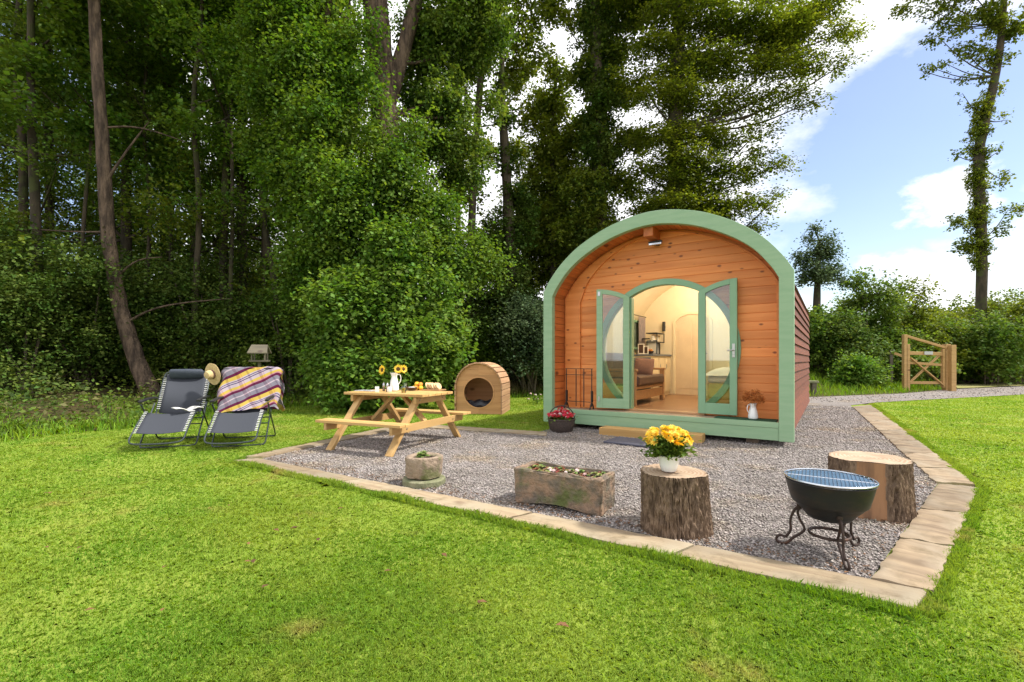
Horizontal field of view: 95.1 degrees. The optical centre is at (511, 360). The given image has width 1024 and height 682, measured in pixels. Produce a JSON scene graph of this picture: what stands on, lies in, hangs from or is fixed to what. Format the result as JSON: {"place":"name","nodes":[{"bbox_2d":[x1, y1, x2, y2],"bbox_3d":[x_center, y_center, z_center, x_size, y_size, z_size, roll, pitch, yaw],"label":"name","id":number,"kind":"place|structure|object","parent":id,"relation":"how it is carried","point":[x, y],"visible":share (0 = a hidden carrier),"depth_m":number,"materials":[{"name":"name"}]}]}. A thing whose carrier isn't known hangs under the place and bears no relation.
{"place":"outdoors","nodes":[
{"label":"outdoors","id":0,"kind":"place"},
{"bbox_2d":[0,394,1023,681],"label":"lawn","id":1,"kind":"structure","parent":0,"point":[310,611],"depth_m":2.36,"materials":[{"name":"green plant"}]},
{"bbox_2d":[128,369,211,448],"bbox_3d":[-4.407,0.611,6.098,0.668,0.976,1.287,0,0,-20],"label":"reclining chair","id":2,"kind":"object","parent":1,"relation":"on","point":[184,388],"visible":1,"depth_m":6.38,"materials":[{"name":"grey fabric"}]},
{"bbox_2d":[204,395,275,447],"bbox_3d":[-3.543,0.624,6.156,0.668,0.950,1.287,0,0,-18],"label":"reclining chair","id":3,"kind":"object","parent":1,"relation":"on","point":[238,421],"visible":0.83,"depth_m":5.91,"materials":[{"name":"grey fabric"}]},
{"bbox_2d":[213,366,284,415],"bbox_3d":[-3.686,0.428,6.622,0.791,0.680,0.598,0,0,-18],"label":"check blanket","id":4,"kind":"object","parent":3,"relation":"on","point":[242,388],"visible":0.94,"depth_m":6.55,"materials":[{"name":"fabric"}]},
{"bbox_2d":[247,345,271,415],"bbox_3d":[-5.008,0.396,9.300,0.359,1.408,0.312,0,0,-12],"label":"bird table","id":5,"kind":"object","parent":1,"relation":"on","point":[259,349],"visible":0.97,"depth_m":9.22,"materials":[{"name":"brown wood"}]},
{"bbox_2d":[280,205,492,414],"bbox_3d":[-2.840,-0.908,10.407,4.765,5.083,2.980,0,0,0],"label":"sycamore bush","id":6,"kind":"object","parent":1,"relation":"on","point":[354,309],"visible":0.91,"depth_m":10.08,"materials":[{"name":"green plant"}]},
{"bbox_2d":[363,0,522,341],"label":"forked tree","id":7,"kind":"object","parent":1,"relation":"on","point":[433,42],"visible":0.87,"depth_m":13.03,"materials":[{"name":"green plant"}]},
{"bbox_2d":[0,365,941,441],"bbox_3d":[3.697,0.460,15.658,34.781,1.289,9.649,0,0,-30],"label":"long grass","id":8,"kind":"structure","parent":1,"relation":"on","point":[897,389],"depth_m":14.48,"materials":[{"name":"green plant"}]},
{"bbox_2d":[454,362,509,414],"bbox_3d":[-0.609,0.572,9.977,0.990,1.056,1.000,0,0,9],"label":"dog kennel","id":9,"kind":"object","parent":1,"relation":"on","point":[485,381],"visible":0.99,"depth_m":9.57,"materials":[{"name":"brown wood"}]},
{"bbox_2d":[228,403,994,621],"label":"edge grass","id":10,"kind":"structure","parent":1,"relation":"on","point":[955,561],"depth_m":2.74,"materials":[{"name":"green plant"}]},
{"bbox_2d":[0,367,1023,440],"bbox_3d":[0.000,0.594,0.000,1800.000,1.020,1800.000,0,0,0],"label":"ground","id":11,"kind":"structure","parent":0,"point":[105,390],"depth_m":10.40,"materials":[{"name":"green plant"}]},
{"bbox_2d":[0,1,90,251],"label":"woodland tree","id":12,"kind":"object","parent":11,"relation":"on","point":[44,161],"visible":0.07,"depth_m":15.69,"materials":[{"name":"green plant"}]},
{"bbox_2d":[0,192,106,388],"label":"shrub","id":13,"kind":"object","parent":11,"relation":"on","point":[5,261],"visible":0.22,"depth_m":11.14,"materials":[{"name":"green plant"}]},
{"bbox_2d":[0,0,115,387],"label":"woodland tree","id":14,"kind":"object","parent":11,"relation":"on","point":[33,178],"visible":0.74,"depth_m":12.11,"materials":[{"name":"green plant"}]},
{"bbox_2d":[0,258,131,398],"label":"shrub","id":15,"kind":"object","parent":11,"relation":"on","point":[9,294],"visible":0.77,"depth_m":10.51,"materials":[{"name":"green plant"}]},
{"bbox_2d":[0,0,135,286],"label":"woodland tree","id":16,"kind":"object","parent":11,"relation":"on","point":[60,210],"visible":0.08,"depth_m":14.79,"materials":[{"name":"green plant"}]},
{"bbox_2d":[0,0,140,379],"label":"woodland tree","id":17,"kind":"object","parent":11,"relation":"on","point":[77,130],"visible":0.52,"depth_m":12.59,"materials":[{"name":"green plant"}]},
{"bbox_2d":[0,0,175,273],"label":"woodland tree","id":18,"kind":"object","parent":11,"relation":"on","point":[13,2],"visible":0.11,"depth_m":16.89,"materials":[{"name":"green plant"}]},
{"bbox_2d":[0,0,185,383],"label":"woodland tree","id":19,"kind":"object","parent":11,"relation":"on","point":[19,148],"visible":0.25,"depth_m":13.38,"materials":[{"name":"green plant"}]},
{"bbox_2d":[0,227,188,386],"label":"shrub","id":20,"kind":"object","parent":11,"relation":"on","point":[87,261],"visible":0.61,"depth_m":11.23,"materials":[{"name":"green plant"}]},
{"bbox_2d":[0,0,188,292],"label":"woodland tree","id":21,"kind":"object","parent":11,"relation":"on","point":[60,146],"visible":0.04,"depth_m":19.03,"materials":[{"name":"green plant"}]},
{"bbox_2d":[42,0,153,384],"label":"woodland tree","id":22,"kind":"object","parent":11,"relation":"on","point":[132,135],"visible":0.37,"depth_m":13.19,"materials":[{"name":"green plant"}]},
{"bbox_2d":[0,1,236,380],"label":"woodland tree","id":23,"kind":"object","parent":11,"relation":"on","point":[125,241],"visible":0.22,"depth_m":14.19,"materials":[{"name":"green plant"}]},
{"bbox_2d":[16,0,231,401],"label":"leaning tree","id":24,"kind":"object","parent":11,"relation":"on","point":[140,369],"visible":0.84,"depth_m":11.21,"materials":[{"name":"brown plant"}]},
{"bbox_2d":[71,291,219,387],"bbox_3d":[-10.209,-0.629,12.902,4.385,3.215,3.525,0,0,0],"label":"shrub","id":25,"kind":"object","parent":11,"relation":"on","point":[159,358],"visible":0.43,"depth_m":12.40,"materials":[{"name":"green plant"}]},
{"bbox_2d":[0,391,313,441],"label":"rim grass","id":26,"kind":"structure","parent":11,"relation":"on","point":[57,431],"depth_m":7.70,"materials":[{"name":"green plant"}]},
{"bbox_2d":[105,0,209,300],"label":"woodland tree","id":27,"kind":"object","parent":11,"relation":"on","point":[176,68],"visible":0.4,"depth_m":14.12,"materials":[{"name":"green plant"}]},
{"bbox_2d":[114,4,206,290],"bbox_3d":[-11.289,-6.039,15.436,3.486,14.061,3.586,0,0,30],"label":"woodland tree","id":28,"kind":"object","parent":11,"relation":"on","point":[170,256],"visible":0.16,"depth_m":15.02,"materials":[{"name":"green plant"}]},
{"bbox_2d":[42,7,285,319],"bbox_3d":[-10.513,-8.061,15.661,6.815,18.159,8.082,0,0,-1],"label":"woodland tree","id":29,"kind":"object","parent":11,"relation":"on","point":[140,111],"visible":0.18,"depth_m":13.77,"materials":[{"name":"green plant"}]},
{"bbox_2d":[78,243,277,386],"bbox_3d":[-8.864,-1.189,13.525,4.410,4.590,4.536,0,0,-10],"label":"shrub","id":30,"kind":"object","parent":11,"relation":"on","point":[183,290],"visible":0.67,"depth_m":12.66,"materials":[{"name":"green plant"}]},
{"bbox_2d":[57,3,302,341],"bbox_3d":[-11.685,-9.849,17.920,7.376,22.024,8.139,0,0,42],"label":"woodland tree","id":31,"kind":"object","parent":11,"relation":"on","point":[119,219],"visible":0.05,"depth_m":15.81,"materials":[{"name":"green plant"}]},
{"bbox_2d":[86,3,273,278],"bbox_3d":[-13.656,-9.169,19.125,7.671,20.356,7.411,0,0,-37],"label":"woodland tree","id":32,"kind":"object","parent":11,"relation":"on","point":[143,251],"visible":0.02,"depth_m":18.07,"materials":[{"name":"green plant"}]},
{"bbox_2d":[128,0,264,368],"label":"woodland tree","id":33,"kind":"object","parent":11,"relation":"on","point":[195,82],"visible":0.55,"depth_m":12.83,"materials":[{"name":"green plant"}]},
{"bbox_2d":[91,0,315,365],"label":"woodland tree","id":34,"kind":"object","parent":11,"relation":"on","point":[241,187],"visible":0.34,"depth_m":13.10,"materials":[{"name":"green plant"}]},
{"bbox_2d":[153,0,258,366],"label":"woodland tree","id":35,"kind":"object","parent":11,"relation":"on","point":[206,119],"visible":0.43,"depth_m":12.98,"materials":[{"name":"green plant"}]},
{"bbox_2d":[179,0,261,388],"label":"woodland tree","id":36,"kind":"object","parent":11,"relation":"on","point":[224,189],"visible":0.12,"depth_m":13.71,"materials":[{"name":"green plant"}]},
{"bbox_2d":[88,0,373,327],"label":"woodland tree","id":37,"kind":"object","parent":11,"relation":"on","point":[135,207],"visible":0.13,"depth_m":13.15,"materials":[{"name":"green plant"}]},
{"bbox_2d":[193,0,281,366],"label":"woodland tree","id":38,"kind":"object","parent":11,"relation":"on","point":[265,233],"visible":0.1,"depth_m":13.74,"materials":[{"name":"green plant"}]},
{"bbox_2d":[183,301,309,390],"bbox_3d":[-7.694,-0.290,14.128,3.860,2.830,3.103,0,0,-13],"label":"shrub","id":39,"kind":"object","parent":11,"relation":"on","point":[236,350],"visible":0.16,"depth_m":13.30,"materials":[{"name":"green plant"}]},
{"bbox_2d":[199,274,317,396],"bbox_3d":[-6.169,-0.555,13.579,4.905,3.596,3.944,0,0,7],"label":"shrub","id":40,"kind":"object","parent":11,"relation":"on","point":[274,325],"visible":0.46,"depth_m":12.77,"materials":[{"name":"green plant"}]},
{"bbox_2d":[0,363,542,435],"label":"undergrowth","id":41,"kind":"object","parent":11,"relation":"on","point":[27,397],"visible":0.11,"depth_m":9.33,"materials":[{"name":"green plant"}]},
{"bbox_2d":[0,383,542,439],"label":"rim herbs","id":42,"kind":"object","parent":11,"relation":"on","point":[93,417],"visible":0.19,"depth_m":8.78,"materials":[{"name":"green plant"}]},
{"bbox_2d":[237,458,359,480],"bbox_3d":[-2.200,1.115,4.671,1.794,0.090,0.216,0,0,32],"label":"edging board","id":43,"kind":"object","parent":11,"relation":"on","point":[307,471],"visible":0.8,"depth_m":4.57,"materials":[{"name":"beige stone"}]},
{"bbox_2d":[246,436,350,458],"bbox_3d":[-2.613,1.113,5.906,0.253,0.094,1.558,0,0,24],"label":"edging board","id":44,"kind":"object","parent":11,"relation":"on","point":[293,448],"visible":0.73,"depth_m":5.68,"materials":[{"name":"beige stone"}]},
{"bbox_2d":[251,0,408,261],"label":"woodland tree","id":45,"kind":"object","parent":11,"relation":"on","point":[390,18],"visible":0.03,"depth_m":17.42,"materials":[{"name":"green plant"}]},
{"bbox_2d":[210,0,525,403],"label":"sycamore tree","id":46,"kind":"object","parent":11,"relation":"on","point":[307,55],"visible":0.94,"depth_m":11.35,"materials":[{"name":"green plant"}]},
{"bbox_2d":[345,479,531,517],"bbox_3d":[-0.719,1.115,3.740,1.892,0.090,0.225,0,0,32],"label":"edging board","id":47,"kind":"object","parent":11,"relation":"on","point":[451,501],"visible":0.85,"depth_m":3.61,"materials":[{"name":"beige stone"}]},
{"bbox_2d":[416,268,535,389],"bbox_3d":[-2.120,-1.361,15.493,5.011,5.070,4.871,0,0,-19],"label":"shrub","id":48,"kind":"object","parent":11,"relation":"on","point":[478,307],"visible":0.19,"depth_m":14.87,"materials":[{"name":"green plant"}]},
{"bbox_2d":[441,313,510,390],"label":"shrub","id":49,"kind":"object","parent":11,"relation":"on","point":[484,353],"visible":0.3,"depth_m":14.62,"materials":[{"name":"green plant"}]},
{"bbox_2d":[428,425,546,435],"bbox_3d":[-0.606,1.113,7.363,2.515,0.094,0.295,0,0,23],"label":"edging board","id":50,"kind":"object","parent":11,"relation":"on","point":[505,431],"visible":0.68,"depth_m":7.15,"materials":[{"name":"beige stone"}]},
{"bbox_2d":[436,10,550,229],"bbox_3d":[-1.021,-8.254,21.254,6.173,17.813,2.970,0,0,0],"label":"background tree","id":51,"kind":"object","parent":11,"relation":"on","point":[518,143],"visible":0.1,"depth_m":21.17,"materials":[{"name":"green plant"}]},
{"bbox_2d":[433,0,560,317],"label":"birch tree","id":52,"kind":"object","parent":11,"relation":"on","point":[514,71],"visible":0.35,"depth_m":16.04,"materials":[{"name":"green plant"}]},
{"bbox_2d":[433,182,571,316],"bbox_3d":[0.163,-3.799,19.884,8.650,8.490,3.403,0,0,0],"label":"background tree","id":53,"kind":"object","parent":11,"relation":"on","point":[543,281],"visible":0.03,"depth_m":19.76,"materials":[{"name":"green plant"}]},
{"bbox_2d":[473,54,543,392],"bbox_3d":[0.020,-4.754,15.482,2.673,12.223,2.037,0,0,0],"label":"ivy clad tree","id":54,"kind":"object","parent":11,"relation":"on","point":[519,224],"visible":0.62,"depth_m":15.35,"materials":[{"name":"green plant"}]},
{"bbox_2d":[484,284,543,395],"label":"shrub","id":55,"kind":"object","parent":11,"relation":"on","point":[527,321],"visible":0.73,"depth_m":14.24,"materials":[{"name":"green plant"}]},
{"bbox_2d":[489,44,589,294],"bbox_3d":[1.395,-5.679,18.338,4.820,13.205,3.294,0,0,0],"label":"willow tree","id":56,"kind":"object","parent":11,"relation":"on","point":[553,151],"visible":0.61,"depth_m":17.71,"materials":[{"name":"green plant"}]},
{"bbox_2d":[534,0,656,255],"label":"ivy clad tree","id":57,"kind":"object","parent":11,"relation":"on","point":[595,186],"visible":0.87,"depth_m":16.29,"materials":[{"name":"green plant"}]},
{"bbox_2d":[511,513,693,554],"bbox_3d":[0.513,1.115,2.966,1.170,0.090,0.231,0,0,32],"label":"edging board","id":58,"kind":"object","parent":11,"relation":"on","point":[612,535],"visible":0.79,"depth_m":2.89,"materials":[{"name":"beige stone"}]},
{"bbox_2d":[598,0,875,235],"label":"beech tree","id":59,"kind":"object","parent":11,"relation":"on","point":[779,40],"visible":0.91,"depth_m":15.15,"materials":[{"name":"green plant"}]},
{"bbox_2d":[678,545,926,607],"bbox_3d":[1.420,1.115,2.395,1.104,0.090,0.236,0,0,32],"label":"edging board","id":60,"kind":"object","parent":11,"relation":"on","point":[825,578],"visible":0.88,"depth_m":2.35,"materials":[{"name":"beige stone"}]},
{"bbox_2d":[784,219,852,310],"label":"oak","id":61,"kind":"object","parent":11,"relation":"on","point":[819,273],"visible":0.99,"depth_m":20.84,"materials":[{"name":"green plant"}]},
{"bbox_2d":[807,304,882,371],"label":"hedge shrub","id":62,"kind":"object","parent":11,"relation":"on","point":[815,322],"visible":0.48,"depth_m":19.07,"materials":[{"name":"green plant"}]},
{"bbox_2d":[809,312,899,378],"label":"hedge shrub","id":63,"kind":"object","parent":11,"relation":"on","point":[852,333],"visible":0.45,"depth_m":18.56,"materials":[{"name":"green plant"}]},
{"bbox_2d":[825,348,902,391],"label":"bright shrub","id":64,"kind":"object","parent":11,"relation":"on","point":[857,369],"visible":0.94,"depth_m":16.92,"materials":[{"name":"green plant"}]},
{"bbox_2d":[828,263,926,380],"bbox_3d":[15.898,-1.610,21.029,4.149,5.354,3.396,0,0,-18],"label":"hedge shrub","id":65,"kind":"object","parent":11,"relation":"on","point":[884,312],"visible":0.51,"depth_m":20.49,"materials":[{"name":"green plant"}]},
{"bbox_2d":[880,429,914,440],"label":"edging slab","id":66,"kind":"structure","parent":11,"relation":"on","point":[896,435],"depth_m":6.65,"materials":[{"name":"beige stone"}]},
{"bbox_2d":[902,335,907,388],"bbox_3d":[14.000,0.143,16.714,0.120,2.114,0.120,0,0,0],"label":"gate post","id":67,"kind":"object","parent":11,"relation":"on","point":[904,358],"visible":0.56,"depth_m":16.66,"materials":[{"name":"brown wood"}]},
{"bbox_2d":[907,335,946,390],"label":"garden gate","id":68,"kind":"structure","parent":67,"relation":"attached to","point":[941,364],"depth_m":16.68,"materials":[{"name":"brown wood"}]},
{"bbox_2d":[872,539,951,592],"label":"edging slab","id":69,"kind":"structure","parent":11,"relation":"on","point":[913,563],"depth_m":2.44,"materials":[{"name":"beige stone"}]},
{"bbox_2d":[890,440,933,454],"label":"edging slab","id":70,"kind":"structure","parent":11,"relation":"on","point":[912,446],"depth_m":5.75,"materials":[{"name":"beige stone"}]},
{"bbox_2d":[861,321,965,382],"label":"hedge shrub","id":71,"kind":"object","parent":11,"relation":"on","point":[915,369],"visible":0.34,"depth_m":19.74,"materials":[{"name":"green plant"}]},
{"bbox_2d":[876,271,951,380],"bbox_3d":[18.389,-1.616,21.947,3.140,5.579,4.202,0,0,34],"label":"hedge shrub","id":72,"kind":"object","parent":11,"relation":"on","point":[918,313],"visible":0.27,"depth_m":21.52,"materials":[{"name":"green plant"}]},
{"bbox_2d":[905,453,950,468],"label":"edging slab","id":73,"kind":"structure","parent":11,"relation":"on","point":[926,460],"depth_m":4.99,"materials":[{"name":"beige stone"}]},
{"bbox_2d":[900,509,966,546],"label":"edging slab","id":74,"kind":"structure","parent":11,"relation":"on","point":[932,526],"depth_m":3.00,"materials":[{"name":"beige stone"}]},
{"bbox_2d":[921,467,974,486],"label":"edging slab","id":75,"kind":"structure","parent":11,"relation":"on","point":[952,476],"depth_m":4.31,"materials":[{"name":"beige stone"}]},
{"bbox_2d":[912,312,985,379],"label":"hedge shrub","id":76,"kind":"object","parent":11,"relation":"on","point":[963,357],"visible":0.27,"depth_m":21.25,"materials":[{"name":"green plant"}]},
{"bbox_2d":[921,484,977,512],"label":"edging slab","id":77,"kind":"structure","parent":11,"relation":"on","point":[949,497],"depth_m":3.61,"materials":[{"name":"beige stone"}]},
{"bbox_2d":[947,345,955,390],"bbox_3d":[15.564,0.331,16.585,0.170,1.739,0.170,0,0,0],"label":"gate post","id":78,"kind":"object","parent":11,"relation":"on","point":[951,367],"visible":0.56,"depth_m":16.51,"materials":[{"name":"brown wood"}]},
{"bbox_2d":[888,0,1023,322],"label":"ivy clad tree","id":79,"kind":"object","parent":11,"relation":"on","point":[996,17],"visible":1,"depth_m":23.39,"materials":[{"name":"green plant"}]},
{"bbox_2d":[901,314,1023,384],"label":"hedge shrub","id":80,"kind":"object","parent":11,"relation":"on","point":[973,345],"visible":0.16,"depth_m":21.45,"materials":[{"name":"green plant"}]},
{"bbox_2d":[930,306,1023,385],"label":"hedge shrub","id":81,"kind":"object","parent":11,"relation":"on","point":[998,364],"visible":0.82,"depth_m":20.33,"materials":[{"name":"green plant"}]},
{"bbox_2d":[944,287,1023,344],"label":"hedge shrub","id":82,"kind":"object","parent":11,"relation":"on","point":[972,308],"visible":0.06,"depth_m":24.93,"materials":[{"name":"green plant"}]},
{"bbox_2d":[969,285,1023,382],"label":"hedge shrub","id":83,"kind":"object","parent":11,"relation":"on","point":[1014,309],"visible":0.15,"depth_m":22.44,"materials":[{"name":"green plant"}]},
{"bbox_2d":[0,0,1023,312],"label":"sky","id":84,"kind":"structure","parent":0,"point":[878,168],"materials":[{"name":"blue"}]},
{"bbox_2d":[263,405,937,578],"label":"gravel yard","id":85,"kind":"structure","parent":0,"point":[633,502],"depth_m":4.74,"materials":[{"name":"grey gravel"}]},
{"bbox_2d":[315,389,470,456],"bbox_3d":[-1.495,0.764,6.190,1.280,0.698,1.594,0,0,24],"label":"picnic table","id":86,"kind":"object","parent":85,"relation":"on","point":[399,428],"visible":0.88,"depth_m":5.99,"materials":[{"name":"brown wood"}]},
{"bbox_2d":[402,474,445,488],"bbox_3d":[-0.779,1.067,4.150,0.375,0.066,0.374,0,0,0],"label":"stone disc","id":87,"kind":"object","parent":85,"relation":"on","point":[422,484],"visible":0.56,"depth_m":4.01,"materials":[{"name":"grey stone"}]},
{"bbox_2d":[405,450,442,479],"bbox_3d":[-0.776,0.920,4.155,0.332,0.228,0.324,0,0,0],"label":"stone planter","id":88,"kind":"object","parent":87,"relation":"on","point":[423,465],"visible":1,"depth_m":4.03,"materials":[{"name":"stone"}]},
{"bbox_2d":[547,405,574,432],"bbox_3d":[0.764,0.896,7.171,0.492,0.408,0.493,0,0,0],"label":"wicker basket","id":89,"kind":"object","parent":85,"relation":"on","point":[561,421],"visible":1,"depth_m":7.07,"materials":[{"name":"brown wicker"}]},
{"bbox_2d":[514,461,614,515],"bbox_3d":[0.390,0.955,3.546,0.726,0.279,0.313,0,0,30],"label":"stone trough","id":90,"kind":"object","parent":85,"relation":"on","point":[588,491],"visible":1,"depth_m":3.43,"materials":[{"name":"stone"}]},
{"bbox_2d":[261,434,936,575],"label":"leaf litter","id":91,"kind":"object","parent":85,"relation":"on","point":[705,540],"visible":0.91,"depth_m":3.15,"materials":[{"name":"plant"}]},
{"bbox_2d":[603,436,649,446],"bbox_3d":[1.704,1.074,6.082,0.920,0.028,0.460,0,0,35],"label":"door mat","id":92,"kind":"object","parent":85,"relation":"on","point":[636,442],"depth_m":6.11,"materials":[{"name":"fabric"}]},
{"bbox_2d":[599,425,704,443],"bbox_3d":[1.946,1.042,6.609,1.417,0.115,0.260,0,0,31],"label":"timber step","id":93,"kind":"object","parent":85,"relation":"on","point":[630,432],"visible":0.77,"depth_m":6.65,"materials":[{"name":"brown wood"}]},
{"bbox_2d":[543,209,809,442],"bbox_3d":[3.764,-0.531,9.380,3.585,3.262,6.250,0,0,34],"label":"camping pod","id":94,"kind":"object","parent":85,"relation":"on","point":[712,291],"visible":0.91,"depth_m":7.24,"materials":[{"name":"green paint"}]},
{"bbox_2d":[596,289,629,408],"bbox_3d":[1.604,-0.187,7.463,0.515,1.905,0.073,0,0,20],"label":"door","id":95,"kind":"structure","parent":94,"relation":"in","point":[601,402],"depth_m":7.46,"materials":[{"name":"green paint"}]},
{"bbox_2d":[606,353,665,405],"bbox_3d":[2.217,0.322,8.953,0.949,0.936,1.720,0,0,34],"label":"sofa","id":96,"kind":"object","parent":94,"relation":"on","point":[615,366],"visible":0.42,"depth_m":8.73,"materials":[{"name":"brown wood"}]},
{"bbox_2d":[634,358,654,374],"bbox_3d":[2.494,0.115,8.854,0.349,0.320,0.180,0,0,34],"label":"cushion","id":97,"kind":"object","parent":96,"relation":"on","point":[645,366],"visible":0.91,"depth_m":8.81,"materials":[{"name":"fabric"}]},
{"bbox_2d":[634,354,671,397],"bbox_3d":[3.055,0.330,10.529,0.660,0.920,1.390,0,0,34],"label":"kitchen cabinet","id":98,"kind":"object","parent":94,"relation":"on","point":[661,360],"visible":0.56,"depth_m":10.33,"materials":[{"name":"beige wood"}]},
{"bbox_2d":[676,314,708,395],"bbox_3d":[4.092,-0.130,10.650,0.740,1.840,0.077,0,0,34],"label":"inner door","id":99,"kind":"structure","parent":94,"relation":"in","point":[687,325],"depth_m":10.70,"materials":[{"name":"beige paint"}]},
{"bbox_2d":[706,367,729,397],"bbox_3d":[4.661,0.421,9.210,1.320,0.577,1.720,0,0,34],"label":"bed","id":100,"kind":"object","parent":94,"relation":"on","point":[717,377],"visible":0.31,"depth_m":8.79,"materials":[{"name":"fabric"}]},
{"bbox_2d":[698,278,737,415],"bbox_3d":[2.895,-0.187,6.620,0.515,1.905,0.107,0,0,37],"label":"door","id":101,"kind":"structure","parent":94,"relation":"in","point":[703,407],"depth_m":6.59,"materials":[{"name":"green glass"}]},
{"bbox_2d":[640,464,713,540],"bbox_3d":[1.064,0.914,3.059,0.451,0.392,0.457,0,0,0],"label":"tree stump","id":102,"kind":"object","parent":85,"relation":"on","point":[676,505],"visible":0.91,"depth_m":2.88,"materials":[{"name":"brown wood"}]},
{"bbox_2d":[638,424,700,471],"bbox_3d":[1.011,0.566,3.038,0.367,0.300,0.360,0,0,-32],"label":"flower pot","id":103,"kind":"object","parent":102,"relation":"on","point":[667,447],"visible":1,"depth_m":2.98,"materials":[{"name":"white ceramic"}]},
{"bbox_2d":[775,468,878,570],"bbox_3d":[1.810,0.878,2.643,0.477,0.431,0.483,0,0,0],"label":"fire bowl","id":104,"kind":"object","parent":85,"relation":"on","point":[841,498],"visible":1,"depth_m":2.56,"materials":[{"name":"metal"}]},
{"bbox_2d":[827,451,916,524],"bbox_3d":[2.574,0.905,3.395,0.539,0.410,0.543,0,0,0],"label":"tree stump","id":105,"kind":"object","parent":85,"relation":"on","point":[894,500],"visible":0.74,"depth_m":3.19,"materials":[{"name":"brown wood"}]},
{"bbox_2d":[808,386,1023,404],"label":"gravel path","id":106,"kind":"structure","parent":0,"point":[815,401],"depth_m":14.09,"materials":[{"name":"grey gravel"}]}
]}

